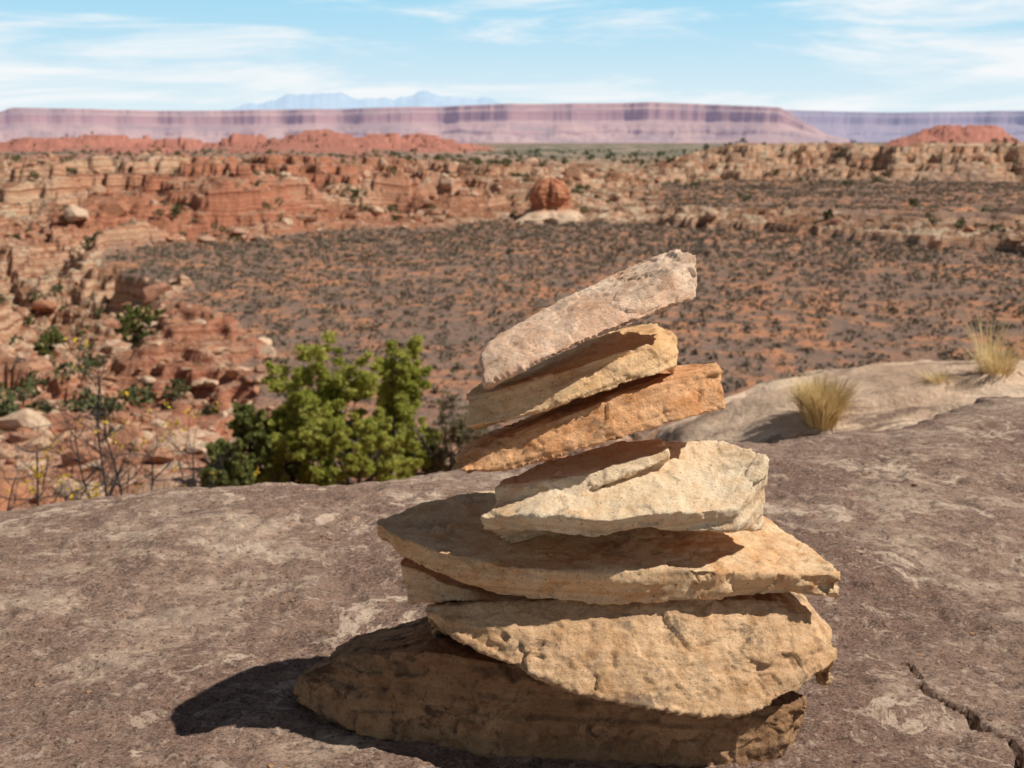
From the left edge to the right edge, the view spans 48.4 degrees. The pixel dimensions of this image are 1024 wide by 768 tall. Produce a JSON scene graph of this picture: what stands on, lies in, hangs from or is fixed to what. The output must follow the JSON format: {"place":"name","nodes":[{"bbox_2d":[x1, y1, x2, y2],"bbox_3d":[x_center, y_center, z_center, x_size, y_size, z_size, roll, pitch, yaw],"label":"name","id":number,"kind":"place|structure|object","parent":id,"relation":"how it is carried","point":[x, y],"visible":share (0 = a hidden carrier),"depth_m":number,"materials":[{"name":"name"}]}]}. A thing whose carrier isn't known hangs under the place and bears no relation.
{"place":"outdoors","nodes":[
{"label":"outdoors","id":0,"kind":"place"},
{"bbox_2d":[222,90,502,109],"bbox_3d":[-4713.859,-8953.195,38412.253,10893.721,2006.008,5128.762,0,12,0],"label":"snowy mountain range","id":1,"kind":"structure","parent":0,"point":[341,100],"depth_m":39183.03,"materials":[{"name":"white snow"}]},
{"bbox_2d":[0,102,849,142],"bbox_3d":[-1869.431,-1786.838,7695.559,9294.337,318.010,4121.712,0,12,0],"label":"mesa","id":2,"kind":"structure","parent":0,"point":[648,122],"depth_m":8524.83,"materials":[{"name":"stone"}]},
{"bbox_2d":[0,125,1023,506],"bbox_3d":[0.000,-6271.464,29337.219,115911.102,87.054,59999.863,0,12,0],"label":"desert terrain","id":3,"kind":"structure","parent":0,"point":[228,203],"depth_m":196.81,"materials":[{"name":"brown soil"}]},
{"bbox_2d":[33,329,63,355],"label":"juniper tree","id":4,"kind":"object","parent":3,"relation":"on","point":[47,338],"visible":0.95,"depth_m":101.01,"materials":[{"name":"green plant"}]},
{"bbox_2d":[0,441,98,510],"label":"yellow leaf shrub","id":5,"kind":"object","parent":3,"relation":"on","point":[39,476],"visible":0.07,"depth_m":8.44,"materials":[{"name":"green plant"}]},
{"bbox_2d":[0,301,259,507],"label":"yellow leaf shrub","id":6,"kind":"object","parent":3,"relation":"on","point":[102,469],"visible":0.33,"depth_m":9.43,"materials":[{"name":"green plant"}]},
{"bbox_2d":[113,303,166,348],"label":"juniper tree","id":7,"kind":"object","parent":3,"relation":"on","point":[129,323],"visible":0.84,"depth_m":105.64,"materials":[{"name":"green plant"}]},
{"bbox_2d":[199,437,256,487],"bbox_3d":[-7.314,2.597,29.284,1.420,2.614,2.020,0,12,0],"label":"juniper tree","id":8,"kind":"object","parent":3,"relation":"on","point":[240,458],"visible":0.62,"depth_m":28.98,"materials":[{"name":"green plant"}]},
{"bbox_2d":[227,402,316,482],"bbox_3d":[-6.894,1.838,32.265,3.009,2.970,3.364,-11,16,-42],"label":"juniper tree","id":9,"kind":"object","parent":3,"relation":"on","point":[247,424],"visible":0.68,"depth_m":30.96,"materials":[{"name":"green plant"}]},
{"bbox_2d":[255,390,320,483],"bbox_3d":[-6.080,1.811,31.597,2.081,3.301,2.014,5,13,23],"label":"pinyon tree","id":10,"kind":"object","parent":3,"relation":"on","point":[289,423],"visible":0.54,"depth_m":31.44,"materials":[{"name":"green plant"}]},
{"bbox_2d":[261,331,381,470],"bbox_3d":[-5.567,0.895,33.441,3.071,5.285,4.253,-4,13,-20],"label":"pinyon tree","id":11,"kind":"object","parent":3,"relation":"on","point":[332,395],"visible":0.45,"depth_m":32.17,"materials":[{"name":"green plant"}]},
{"bbox_2d":[270,396,424,485],"bbox_3d":[-4.190,2.071,30.014,2.779,3.445,4.622,-12,17,-43],"label":"pinyon tree","id":12,"kind":"object","parent":3,"relation":"on","point":[366,458],"visible":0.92,"depth_m":29.50,"materials":[{"name":"green plant"}]},
{"bbox_2d":[347,334,442,476],"bbox_3d":[-3.647,1.282,34.392,3.156,5.438,2.792,0,12,0],"label":"pinyon tree","id":13,"kind":"object","parent":3,"relation":"on","point":[398,393],"visible":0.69,"depth_m":34.29,"materials":[{"name":"green plant"}]},
{"bbox_2d":[392,390,488,475],"bbox_3d":[-2.204,2.085,34.505,3.477,4.438,2.939,0,12,0],"label":"dry bush","id":14,"kind":"object","parent":3,"relation":"on","point":[441,455],"visible":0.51,"depth_m":34.09,"materials":[{"name":"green plant"}]},
{"bbox_2d":[0,396,1023,767],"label":"sandstone ledge","id":15,"kind":"object","parent":3,"relation":"on","point":[160,642],"visible":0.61,"depth_m":1.63,"materials":[{"name":"stone"}]},
{"bbox_2d":[8,442,1019,767],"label":"stone chips","id":16,"kind":"object","parent":15,"relation":"on","point":[398,556],"visible":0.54,"depth_m":1.65,"materials":[{"name":"stone"}]},
{"bbox_2d":[293,249,839,767],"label":"rock cairn","id":17,"kind":"object","parent":15,"relation":"on","point":[637,603],"visible":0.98,"depth_m":1.24,"materials":[{"name":"beige stone"}]},
{"bbox_2d":[0,153,1023,462],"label":"desert scrub","id":18,"kind":"object","parent":3,"relation":"on","point":[608,255],"visible":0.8,"depth_m":169.07,"materials":[{"name":"green plant"}]},
{"bbox_2d":[0,151,1023,510],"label":"boulders","id":19,"kind":"object","parent":3,"relation":"on","point":[26,419],"visible":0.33,"depth_m":89.88,"materials":[{"name":"stone"}]},
{"bbox_2d":[0,129,1023,428],"bbox_3d":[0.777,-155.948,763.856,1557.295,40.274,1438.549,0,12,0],"label":"distant junipers","id":20,"kind":"object","parent":3,"relation":"on","point":[10,407],"visible":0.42,"depth_m":210.57,"materials":[{"name":"green plant"}]},
{"bbox_2d":[513,177,583,224],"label":"sandstone butte","id":21,"kind":"object","parent":3,"relation":"on","point":[550,198],"visible":0.91,"depth_m":254.96,"materials":[{"name":"orange stone"}]},
{"bbox_2d":[654,358,1023,443],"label":"sandstone outcrop","id":22,"kind":"object","parent":3,"relation":"on","point":[902,396],"visible":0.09,"depth_m":5.20,"materials":[{"name":"beige stone"}]},
{"bbox_2d":[771,371,871,430],"bbox_3d":[1.360,0.088,5.030,0.434,0.240,0.421,0,12,0],"label":"dry grass tuft","id":23,"kind":"object","parent":22,"relation":"on","point":[823,405],"visible":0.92,"depth_m":4.97,"materials":[{"name":"plant"}]},
{"bbox_2d":[914,368,963,383],"bbox_3d":[1.954,-0.024,5.208,0.259,0.079,0.232,6,14,27],"label":"dry grass tuft","id":24,"kind":"object","parent":22,"relation":"on","point":[941,379],"visible":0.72,"depth_m":5.20,"materials":[{"name":"plant"}]},
{"bbox_2d":[953,311,1018,361],"bbox_3d":[2.299,-0.209,5.488,0.304,0.280,0.284,0,12,0],"label":"dry grass tuft","id":25,"kind":"object","parent":22,"relation":"on","point":[989,342],"visible":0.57,"depth_m":5.50,"materials":[{"name":"plant"}]},
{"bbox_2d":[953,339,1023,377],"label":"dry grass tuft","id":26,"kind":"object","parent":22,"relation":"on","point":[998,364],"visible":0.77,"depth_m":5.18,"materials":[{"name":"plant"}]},
{"bbox_2d":[0,0,1023,111],"label":"sky","id":27,"kind":"structure","parent":0,"point":[153,55],"materials":[{"name":"blue"}]},
{"bbox_2d":[786,110,1023,141],"bbox_3d":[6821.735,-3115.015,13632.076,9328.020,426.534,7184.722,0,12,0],"label":"distant mesa","id":28,"kind":"structure","parent":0,"point":[873,126],"depth_m":14898.66,"materials":[{"name":"purple stone"}]}
]}

